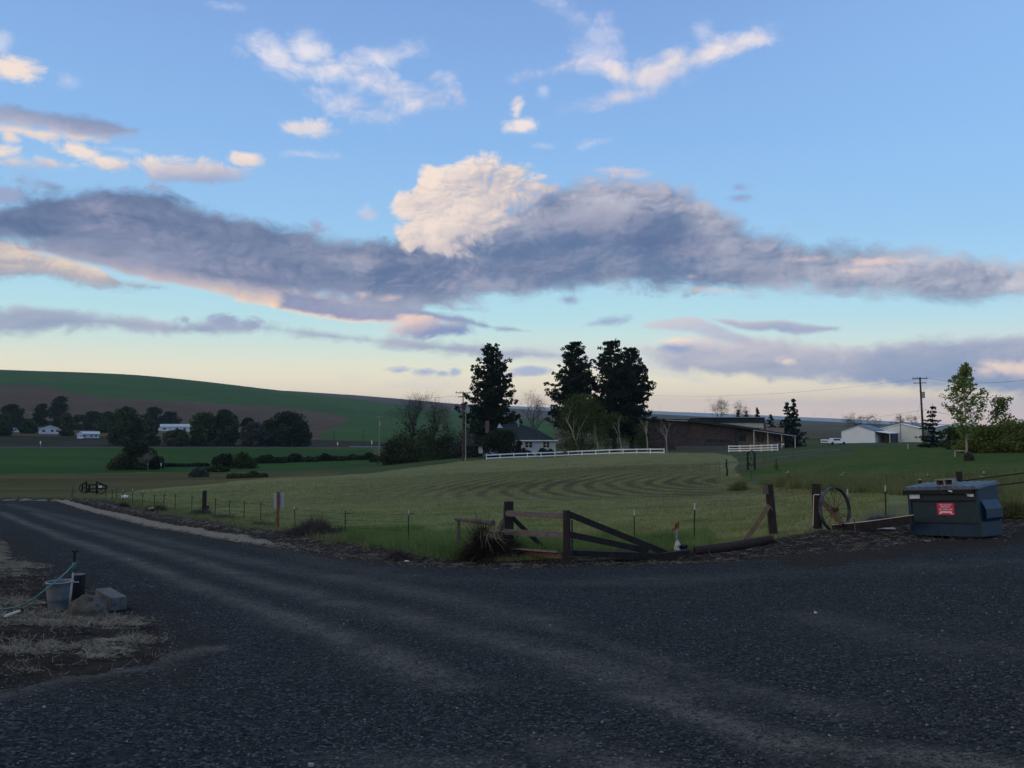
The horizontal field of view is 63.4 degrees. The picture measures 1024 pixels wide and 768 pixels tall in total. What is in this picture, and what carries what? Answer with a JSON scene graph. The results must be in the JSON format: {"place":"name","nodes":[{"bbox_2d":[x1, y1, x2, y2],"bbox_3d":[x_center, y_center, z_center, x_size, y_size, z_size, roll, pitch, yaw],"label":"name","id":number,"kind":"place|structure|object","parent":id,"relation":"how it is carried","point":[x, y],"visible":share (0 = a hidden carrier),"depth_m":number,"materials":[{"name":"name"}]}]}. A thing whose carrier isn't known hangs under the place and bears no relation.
{"place":"outdoors","nodes":[
{"label":"outdoors","id":0,"kind":"place"},
{"bbox_2d":[0,472,341,497],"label":"dry meadow","id":1,"kind":"structure","parent":0,"point":[41,486],"depth_m":121.35,"materials":[{"name":"plant"}]},
{"bbox_2d":[79,481,107,493],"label":"hay rake","id":2,"kind":"object","parent":1,"relation":"on","point":[89,488],"visible":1,"depth_m":73.10,"materials":[{"name":"brown metal"}]},
{"bbox_2d":[188,466,209,476],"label":"creek bush","id":3,"kind":"object","parent":1,"relation":"on","point":[198,471],"visible":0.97,"depth_m":139.21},
{"bbox_2d":[226,470,268,478],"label":"creek bush","id":4,"kind":"object","parent":1,"relation":"on","point":[253,474],"visible":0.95,"depth_m":131.69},
{"bbox_2d":[0,384,349,439],"bbox_3d":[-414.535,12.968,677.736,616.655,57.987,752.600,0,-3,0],"label":"ploughed hill","id":5,"kind":"structure","parent":0,"point":[24,396],"depth_m":861.18,"materials":[{"name":"soil"}]},
{"bbox_2d":[0,413,19,435],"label":"village tree","id":6,"kind":"object","parent":5,"relation":"on","point":[8,422],"visible":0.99,"depth_m":399.17,"materials":[{"name":"green plant"}]},
{"bbox_2d":[0,403,25,421],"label":"village tree","id":7,"kind":"object","parent":5,"relation":"on","point":[14,409],"visible":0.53,"depth_m":477.50,"materials":[{"name":"green plant"}]},
{"bbox_2d":[16,418,38,433],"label":"village tree","id":8,"kind":"object","parent":5,"relation":"on","point":[26,425],"visible":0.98,"depth_m":428.78,"materials":[{"name":"green plant"}]},
{"bbox_2d":[32,403,50,426],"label":"village tree","id":9,"kind":"object","parent":5,"relation":"on","point":[40,413],"visible":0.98,"depth_m":519.32,"materials":[{"name":"green plant"}]},
{"bbox_2d":[48,396,71,422],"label":"village tree","id":10,"kind":"object","parent":5,"relation":"on","point":[55,414],"visible":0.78,"depth_m":542.53,"materials":[{"name":"green plant"}]},
{"bbox_2d":[58,414,77,435],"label":"village tree","id":11,"kind":"object","parent":5,"relation":"on","point":[68,425],"visible":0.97,"depth_m":412.36,"materials":[{"name":"green plant"}]},
{"bbox_2d":[72,414,90,429],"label":"village tree","id":12,"kind":"object","parent":5,"relation":"on","point":[80,418],"visible":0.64,"depth_m":494.00,"materials":[{"name":"green plant"}]},
{"bbox_2d":[83,411,104,429],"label":"village tree","id":13,"kind":"object","parent":5,"relation":"on","point":[93,416],"visible":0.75,"depth_m":496.12,"materials":[{"name":"green plant"}]},
{"bbox_2d":[91,411,119,432],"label":"village tree","id":14,"kind":"object","parent":5,"relation":"on","point":[108,418],"visible":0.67,"depth_m":463.87,"materials":[{"name":"green plant"}]},
{"bbox_2d":[142,406,163,423],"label":"village tree","id":15,"kind":"object","parent":5,"relation":"on","point":[153,412],"visible":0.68,"depth_m":584.86,"materials":[{"name":"green plant"}]},
{"bbox_2d":[159,411,182,423],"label":"village tree","id":16,"kind":"object","parent":5,"relation":"on","point":[168,417],"visible":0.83,"depth_m":588.79,"materials":[{"name":"green plant"}]},
{"bbox_2d":[0,448,373,473],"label":"green meadow","id":17,"kind":"structure","parent":0,"point":[48,460],"depth_m":222.89,"materials":[{"name":"plant"}]},
{"bbox_2d":[106,451,147,469],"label":"bush","id":18,"kind":"object","parent":17,"relation":"on","point":[114,463],"visible":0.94,"depth_m":167.38,"materials":[{"name":"plant"}]},
{"bbox_2d":[118,440,164,469],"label":"bush","id":19,"kind":"object","parent":17,"relation":"on","point":[139,448],"visible":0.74,"depth_m":169.46,"materials":[{"name":"plant"}]},
{"bbox_2d":[164,462,209,466],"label":"creek bush","id":20,"kind":"object","parent":17,"relation":"on","point":[194,464],"visible":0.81,"depth_m":183.57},
{"bbox_2d":[210,453,239,467],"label":"creek bush","id":21,"kind":"object","parent":17,"relation":"on","point":[224,459],"visible":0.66,"depth_m":177.83,"materials":[{"name":"plant"}]},
{"bbox_2d":[232,451,259,468],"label":"creek bush","id":22,"kind":"object","parent":17,"relation":"on","point":[241,459],"visible":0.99,"depth_m":175.42,"materials":[{"name":"plant"}]},
{"bbox_2d":[250,454,287,462],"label":"creek bush","id":23,"kind":"object","parent":17,"relation":"on","point":[269,458],"visible":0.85,"depth_m":203.56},
{"bbox_2d":[285,453,318,461],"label":"creek bush","id":24,"kind":"object","parent":17,"relation":"on","point":[293,457],"visible":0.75,"depth_m":210.69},
{"bbox_2d":[317,453,347,460],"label":"creek bush","id":25,"kind":"object","parent":17,"relation":"on","point":[325,457],"visible":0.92,"depth_m":217.21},
{"bbox_2d":[0,447,381,447],"bbox_3d":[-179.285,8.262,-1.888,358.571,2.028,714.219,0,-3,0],"label":"highway","id":26,"kind":"structure","parent":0,"point":[192,447],"depth_m":328.30,"materials":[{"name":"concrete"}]},
{"bbox_2d":[0,370,554,443],"bbox_3d":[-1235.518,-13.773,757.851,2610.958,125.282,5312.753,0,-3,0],"label":"green hill","id":27,"kind":"structure","parent":0,"point":[360,414],"depth_m":1125.75,"materials":[{"name":"plant"}]},
{"bbox_2d":[291,391,560,420],"bbox_3d":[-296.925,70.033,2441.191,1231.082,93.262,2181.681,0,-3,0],"label":"bare hill","id":28,"kind":"structure","parent":0,"point":[398,401],"depth_m":1977.93,"materials":[{"name":"soil"}]},
{"bbox_2d":[0,436,927,448],"bbox_3d":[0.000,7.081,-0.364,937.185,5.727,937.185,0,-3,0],"label":"valley ground","id":29,"kind":"structure","parent":0,"point":[46,441],"depth_m":363.52,"materials":[{"name":"plant"}]},
{"bbox_2d":[109,406,143,445],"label":"village tree","id":30,"kind":"object","parent":29,"relation":"on","point":[129,420],"visible":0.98,"depth_m":337.80,"materials":[{"name":"green plant"}]},
{"bbox_2d":[139,418,160,445],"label":"village tree","id":31,"kind":"object","parent":29,"relation":"on","point":[150,431],"visible":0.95,"depth_m":339.46,"materials":[{"name":"green plant"}]},
{"bbox_2d":[158,424,189,431],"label":"mobile home","id":32,"kind":"object","parent":29,"relation":"on","point":[168,427],"visible":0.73,"depth_m":523.06,"materials":[{"name":"white metal"}]},
{"bbox_2d":[162,429,192,446],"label":"village tree","id":33,"kind":"object","parent":29,"relation":"on","point":[178,437],"visible":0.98,"depth_m":336.44,"materials":[{"name":"green plant"}]},
{"bbox_2d":[189,421,205,445],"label":"village tree","id":34,"kind":"object","parent":29,"relation":"on","point":[196,432],"visible":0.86,"depth_m":343.17,"materials":[{"name":"green plant"}]},
{"bbox_2d":[188,412,222,445],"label":"village tree","id":35,"kind":"object","parent":29,"relation":"on","point":[208,421],"visible":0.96,"depth_m":346.30,"materials":[{"name":"green plant"}]},
{"bbox_2d":[207,409,241,445],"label":"village tree","id":36,"kind":"object","parent":29,"relation":"on","point":[228,422],"visible":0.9,"depth_m":352.11,"materials":[{"name":"green plant"}]},
{"bbox_2d":[239,422,271,446],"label":"village tree","id":37,"kind":"object","parent":29,"relation":"on","point":[254,434],"visible":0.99,"depth_m":346.60,"materials":[{"name":"green plant"}]},
{"bbox_2d":[264,411,310,446],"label":"village tree","id":38,"kind":"object","parent":29,"relation":"on","point":[287,419],"visible":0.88,"depth_m":351.70,"materials":[{"name":"green plant"}]},
{"bbox_2d":[289,421,312,446],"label":"village tree","id":39,"kind":"object","parent":29,"relation":"on","point":[300,439],"visible":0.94,"depth_m":351.45,"materials":[{"name":"green plant"}]},
{"bbox_2d":[0,440,954,498],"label":"pasture","id":40,"kind":"structure","parent":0,"point":[846,449],"depth_m":147.17,"materials":[{"name":"plant"}]},
{"bbox_2d":[374,439,406,465],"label":"bush","id":41,"kind":"object","parent":40,"relation":"on","point":[387,447],"visible":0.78,"depth_m":172.84,"materials":[{"name":"plant"}]},
{"bbox_2d":[377,431,423,464],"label":"bush","id":42,"kind":"object","parent":40,"relation":"on","point":[402,442],"visible":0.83,"depth_m":172.86,"materials":[{"name":"plant"}]},
{"bbox_2d":[380,421,432,456],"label":"brush thicket","id":43,"kind":"object","parent":40,"relation":"on","point":[405,429],"visible":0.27,"depth_m":182.13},
{"bbox_2d":[387,390,432,440],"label":"bare tree","id":44,"kind":"object","parent":40,"relation":"on","point":[416,410],"visible":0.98,"depth_m":185.45,"materials":[{"name":"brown plant"}]},
{"bbox_2d":[398,430,447,462],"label":"bush","id":45,"kind":"object","parent":40,"relation":"on","point":[427,437],"visible":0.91,"depth_m":173.19,"materials":[{"name":"plant"}]},
{"bbox_2d":[412,418,454,451],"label":"brush thicket","id":46,"kind":"object","parent":40,"relation":"on","point":[436,430],"visible":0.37,"depth_m":182.68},
{"bbox_2d":[422,393,453,448],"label":"bare tree","id":47,"kind":"object","parent":40,"relation":"on","point":[437,412],"visible":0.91,"depth_m":186.89,"materials":[{"name":"brown plant"}]},
{"bbox_2d":[429,433,461,458],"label":"bush","id":48,"kind":"object","parent":40,"relation":"on","point":[443,440],"visible":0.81,"depth_m":173.77,"materials":[{"name":"plant"}]},
{"bbox_2d":[441,426,477,458],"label":"bush","id":49,"kind":"object","parent":40,"relation":"on","point":[458,448],"visible":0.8,"depth_m":173.81,"materials":[{"name":"plant"}]},
{"bbox_2d":[454,343,522,439],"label":"pine tree","id":50,"kind":"object","parent":40,"relation":"on","point":[491,395],"visible":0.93,"depth_m":180.32,"materials":[{"name":"green plant"}]},
{"bbox_2d":[478,429,522,456],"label":"bush","id":51,"kind":"object","parent":40,"relation":"on","point":[500,441],"visible":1,"depth_m":158.03,"materials":[{"name":"green plant"}]},
{"bbox_2d":[479,419,557,456],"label":"farmhouse","id":52,"kind":"object","parent":40,"relation":"on","point":[533,440],"visible":0.53,"depth_m":172.10,"materials":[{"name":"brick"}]},
{"bbox_2d":[518,389,550,428],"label":"bare tree","id":53,"kind":"object","parent":40,"relation":"on","point":[539,411],"visible":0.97,"depth_m":199.71,"materials":[{"name":"plant"}]},
{"bbox_2d":[543,341,602,452],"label":"pine tree","id":54,"kind":"object","parent":40,"relation":"on","point":[575,377],"visible":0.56,"depth_m":184.44,"materials":[{"name":"green plant"}]},
{"bbox_2d":[548,393,612,454],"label":"leafy tree","id":55,"kind":"object","parent":40,"relation":"on","point":[584,401],"visible":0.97,"depth_m":169.66,"materials":[{"name":"green plant"}]},
{"bbox_2d":[581,339,645,451],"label":"pine tree","id":56,"kind":"object","parent":40,"relation":"on","point":[614,391],"visible":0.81,"depth_m":181.34,"materials":[{"name":"green plant"}]},
{"bbox_2d":[593,411,633,451],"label":"leafy tree","id":57,"kind":"object","parent":40,"relation":"on","point":[610,416],"visible":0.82,"depth_m":176.22,"materials":[{"name":"green plant"}]},
{"bbox_2d":[616,347,657,450],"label":"pine tree","id":58,"kind":"object","parent":40,"relation":"on","point":[642,369],"visible":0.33,"depth_m":186.85,"materials":[{"name":"green plant"}]},
{"bbox_2d":[631,421,653,450],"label":"leafy tree","id":59,"kind":"object","parent":40,"relation":"on","point":[638,429],"visible":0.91,"depth_m":176.83,"materials":[{"name":"green plant"}]},
{"bbox_2d":[634,417,797,450],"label":"barn","id":60,"kind":"structure","parent":40,"relation":"on","point":[707,431],"depth_m":187.72,"materials":[{"name":"brown brick"}]},
{"bbox_2d":[728,444,777,451],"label":"board fence","id":61,"kind":"object","parent":40,"relation":"on","point":[761,448],"visible":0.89,"depth_m":153.67,"materials":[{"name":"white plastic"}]},
{"bbox_2d":[779,402,799,447],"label":"conifer","id":62,"kind":"object","parent":40,"relation":"on","point":[787,420],"visible":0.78,"depth_m":193.98,"materials":[{"name":"green plant"}]},
{"bbox_2d":[783,398,808,446],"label":"conifer","id":63,"kind":"object","parent":40,"relation":"on","point":[795,418],"visible":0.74,"depth_m":195.29,"materials":[{"name":"green plant"}]},
{"bbox_2d":[841,425,897,442],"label":"metal shed","id":64,"kind":"structure","parent":40,"relation":"on","point":[863,434],"depth_m":209.40,"materials":[{"name":"beige"}]},
{"bbox_2d":[880,423,924,441],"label":"metal shed","id":65,"kind":"structure","parent":40,"relation":"on","point":[909,433],"depth_m":212.69,"materials":[{"name":"metal"}]},
{"bbox_2d":[98,453,908,561],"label":"hay field","id":66,"kind":"structure","parent":0,"point":[898,502],"depth_m":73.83,"materials":[{"name":"plant"}]},
{"bbox_2d":[0,495,373,547],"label":"verge grass","id":67,"kind":"structure","parent":66,"relation":"on","point":[247,525],"depth_m":41.08,"materials":[{"name":"plant"}]},
{"bbox_2d":[105,488,414,538],"bbox_3d":[-18.637,7.017,49.261,2.175,4.085,59.429,2,-4,-34],"label":"wire fence","id":68,"kind":"object","parent":66,"relation":"on","point":[204,499],"visible":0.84,"depth_m":46.52,"materials":[{"name":"grey"}]},
{"bbox_2d":[274,492,283,527],"bbox_3d":[-9.859,5.451,34.939,0.416,1.813,0.160,0,-3,0],"label":"road sign","id":69,"kind":"object","parent":66,"relation":"on","point":[278,500],"visible":0.93,"depth_m":34.97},
{"bbox_2d":[272,510,347,536],"bbox_3d":[-7.286,4.989,30.352,2.848,1.368,2.468,3,-4,-42],"label":"tumbleweed","id":70,"kind":"object","parent":66,"relation":"on","point":[307,527],"visible":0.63,"depth_m":30.16,"materials":[{"name":"plant"}]},
{"bbox_2d":[455,391,470,460],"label":"utility pole","id":71,"kind":"object","parent":66,"relation":"on","point":[467,408],"visible":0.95,"depth_m":147.53,"materials":[{"name":"brown wood"}]},
{"bbox_2d":[454,517,494,542],"bbox_3d":[-0.979,4.045,21.659,0.163,1.105,1.639,2,-4,-39],"label":"short rail","id":72,"kind":"object","parent":66,"relation":"on","point":[469,520],"visible":0.73,"depth_m":21.82,"materials":[{"name":"brown wood"}]},
{"bbox_2d":[337,520,718,558],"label":"lush grass","id":73,"kind":"structure","parent":66,"relation":"on","point":[419,535],"depth_m":23.13,"materials":[{"name":"plant"}]},
{"bbox_2d":[486,448,664,459],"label":"board fence","id":74,"kind":"object","parent":66,"relation":"on","point":[595,453],"visible":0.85,"depth_m":151.66,"materials":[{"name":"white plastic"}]},
{"bbox_2d":[722,476,751,490],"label":"weeds","id":75,"kind":"object","parent":66,"relation":"on","point":[740,485],"visible":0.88,"depth_m":57.45,"materials":[{"name":"green plant"}]},
{"bbox_2d":[744,484,777,539],"bbox_3d":[6.855,3.659,22.837,0.388,1.734,1.504,-3,-4,45],"label":"strainer post","id":76,"kind":"object","parent":66,"relation":"on","point":[769,510],"visible":0.88,"depth_m":23.17,"materials":[{"name":"brown wood"}]},
{"bbox_2d":[0,500,1023,767],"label":"gravel yard","id":77,"kind":"structure","parent":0,"point":[36,532],"depth_m":7.81,"materials":[{"name":"gravel"}]},
{"bbox_2d":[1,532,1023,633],"bbox_3d":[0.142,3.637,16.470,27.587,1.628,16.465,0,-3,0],"label":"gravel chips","id":78,"kind":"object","parent":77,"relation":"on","point":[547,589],"visible":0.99,"depth_m":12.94,"materials":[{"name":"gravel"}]},
{"bbox_2d":[0,498,1023,689],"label":"roadside verge","id":79,"kind":"structure","parent":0,"point":[96,665],"depth_m":18.75,"materials":[{"name":"gravel"}]},
{"bbox_2d":[45,579,73,609],"bbox_3d":[-5.844,2.723,10.697,0.337,0.353,0.337,0,-3,0],"label":"metal tub","id":80,"kind":"object","parent":79,"relation":"on","point":[57,592],"visible":0.79,"depth_m":10.58,"materials":[{"name":"metal"}]},
{"bbox_2d":[71,573,85,601],"bbox_3d":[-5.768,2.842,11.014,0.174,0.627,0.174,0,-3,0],"label":"bucket","id":81,"kind":"object","parent":79,"relation":"on","point":[78,590],"visible":0.56,"depth_m":10.95,"materials":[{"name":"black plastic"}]},
{"bbox_2d":[66,594,107,616],"bbox_3d":[-5.274,2.764,10.313,0.470,0.299,0.396,0,-3,0],"label":"boulder","id":82,"kind":"object","parent":79,"relation":"on","point":[84,604],"visible":0.71,"depth_m":10.19,"materials":[{"name":"stone"}]},
{"bbox_2d":[0,544,177,675],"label":"dry grass","id":83,"kind":"structure","parent":79,"relation":"on","point":[129,639],"depth_m":9.35,"materials":[{"name":"plant"}]},
{"bbox_2d":[95,588,126,610],"bbox_3d":[-5.418,2.897,11.185,0.190,0.218,1.126,2,-4,-36],"label":"concrete slab","id":84,"kind":"object","parent":79,"relation":"on","point":[114,599],"depth_m":10.80,"materials":[{"name":"concrete"}]},
{"bbox_2d":[375,537,422,561],"bbox_3d":[-2.770,4.062,20.183,1.347,0.670,1.248,0,-3,-8],"label":"tumbleweed","id":85,"kind":"object","parent":79,"relation":"on","point":[399,556],"visible":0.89,"depth_m":20.14,"materials":[{"name":"plant"}]},
{"bbox_2d":[450,511,525,562],"bbox_3d":[-0.480,3.621,19.942,2.336,1.289,2.090,0,-3,-2],"label":"tumbleweed","id":86,"kind":"object","parent":79,"relation":"on","point":[484,544],"visible":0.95,"depth_m":19.61,"materials":[{"name":"plant"}]},
{"bbox_2d":[65,503,1023,568],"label":"verge straw","id":87,"kind":"object","parent":79,"relation":"on","point":[471,560],"visible":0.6,"depth_m":21.51,"materials":[{"name":"plant"}]},
{"bbox_2d":[498,501,689,563],"bbox_3d":[1.858,3.679,19.980,4.730,1.608,2.168,0,-3,0],"label":"wooden fence","id":88,"kind":"object","parent":79,"relation":"on","point":[568,535],"visible":0.8,"depth_m":19.38,"materials":[{"name":"brown wood"}]},
{"bbox_2d":[693,535,774,554],"bbox_3d":[5.379,3.905,20.033,2.045,0.449,0.264,1,-3,-11],"label":"log","id":89,"kind":"object","parent":79,"relation":"on","point":[731,546],"visible":0.97,"depth_m":19.92,"materials":[{"name":"wood"}]},
{"bbox_2d":[810,483,844,531],"bbox_3d":[8.445,3.506,22.306,0.440,1.588,1.002,2,-3,-27],"label":"gate post","id":90,"kind":"object","parent":79,"relation":"on","point":[816,495],"visible":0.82,"depth_m":22.55,"materials":[{"name":"brown"}]},
{"bbox_2d":[818,487,850,530],"bbox_3d":[8.795,3.363,22.284,1.636,1.204,0.310,2,-4,-40],"label":"iron wheel","id":91,"kind":"object","parent":79,"relation":"on","point":[847,500],"visible":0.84,"depth_m":22.10,"materials":[{"name":"metal"}]},
{"bbox_2d":[832,515,914,530],"bbox_3d":[9.325,3.623,21.436,0.186,0.664,2.197,2,-4,-39],"label":"timber edge","id":92,"kind":"object","parent":79,"relation":"on","point":[886,522],"visible":0.95,"depth_m":21.30,"materials":[{"name":"brown wood"}]},
{"bbox_2d":[857,503,909,527],"bbox_3d":[10.270,3.643,22.839,1.736,0.738,1.422,-1,-3,24],"label":"sagebrush","id":93,"kind":"object","parent":79,"relation":"on","point":[880,516],"visible":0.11,"depth_m":22.84,"materials":[{"name":"plant"}]},
{"bbox_2d":[903,481,1002,538],"bbox_3d":[11.026,3.129,20.701,1.101,1.347,1.940,2,-8,-34],"label":"dumpster","id":94,"kind":"object","parent":79,"relation":"on","point":[971,509],"visible":1,"depth_m":20.23,"materials":[{"name":"metal"}]},
{"bbox_2d":[956,471,1023,485],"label":"pipe fence","id":95,"kind":"object","parent":79,"relation":"on","point":[959,476],"visible":0.48,"depth_m":24.62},
{"bbox_2d":[998,485,1023,517],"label":"weeds","id":96,"kind":"object","parent":79,"relation":"on","point":[1014,508],"visible":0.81,"depth_m":24.55,"materials":[{"name":"green plant"}]},
{"bbox_2d":[0,0,1023,425],"label":"sky","id":97,"kind":"structure","parent":0,"point":[751,198],"materials":[{"name":"blue"}]},
{"bbox_2d":[466,404,970,426],"bbox_3d":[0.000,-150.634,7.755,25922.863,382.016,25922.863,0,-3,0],"label":"ridge","id":98,"kind":"structure","parent":0,"point":[733,415],"depth_m":11108.77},
{"bbox_2d":[555,414,969,443],"bbox_3d":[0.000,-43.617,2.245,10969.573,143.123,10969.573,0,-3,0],"label":"hill","id":99,"kind":"structure","parent":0,"point":[817,429],"depth_m":1504.01,"materials":[{"name":"plant"}]},
{"bbox_2d":[741,446,1023,492],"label":"lawn","id":100,"kind":"structure","parent":0,"point":[879,460],"depth_m":65.81,"materials":[{"name":"plant"}]},
{"bbox_2d":[915,404,945,447],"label":"conifer","id":101,"kind":"object","parent":100,"relation":"on","point":[934,439],"visible":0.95,"depth_m":96.10,"materials":[{"name":"green plant"}]},
{"bbox_2d":[939,426,963,449],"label":"leafy bush","id":102,"kind":"object","parent":100,"relation":"on","point":[954,435],"visible":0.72,"depth_m":84.57,"materials":[{"name":"green plant"}]},
{"bbox_2d":[939,362,988,451],"bbox_3d":[34.227,2.027,62.128,3.077,7.437,3.185,1,-3,-24],"label":"maple tree","id":103,"kind":"object","parent":100,"relation":"on","point":[961,376],"visible":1,"depth_m":62.15,"materials":[{"name":"green plant"}]},
{"bbox_2d":[950,424,1009,452],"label":"bush","id":104,"kind":"object","parent":100,"relation":"on","point":[985,430],"visible":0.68,"depth_m":72.40,"materials":[{"name":"green plant"}]},
{"bbox_2d":[973,420,1023,452],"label":"bush","id":105,"kind":"object","parent":100,"relation":"on","point":[1009,427],"visible":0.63,"depth_m":71.76,"materials":[{"name":"green plant"}]},
{"bbox_2d":[986,395,1018,431],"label":"leafy tree","id":106,"kind":"object","parent":100,"relation":"on","point":[1000,402],"visible":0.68,"depth_m":82.65,"materials":[{"name":"green plant"}]},
{"bbox_2d":[995,419,1023,452],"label":"bush","id":107,"kind":"object","parent":100,"relation":"on","point":[1011,437],"visible":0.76,"depth_m":70.72,"materials":[{"name":"green plant"}]},
{"bbox_2d":[756,465,1023,502],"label":"tall grass","id":108,"kind":"structure","parent":0,"point":[895,484],"depth_m":42.81,"materials":[{"name":"plant"}]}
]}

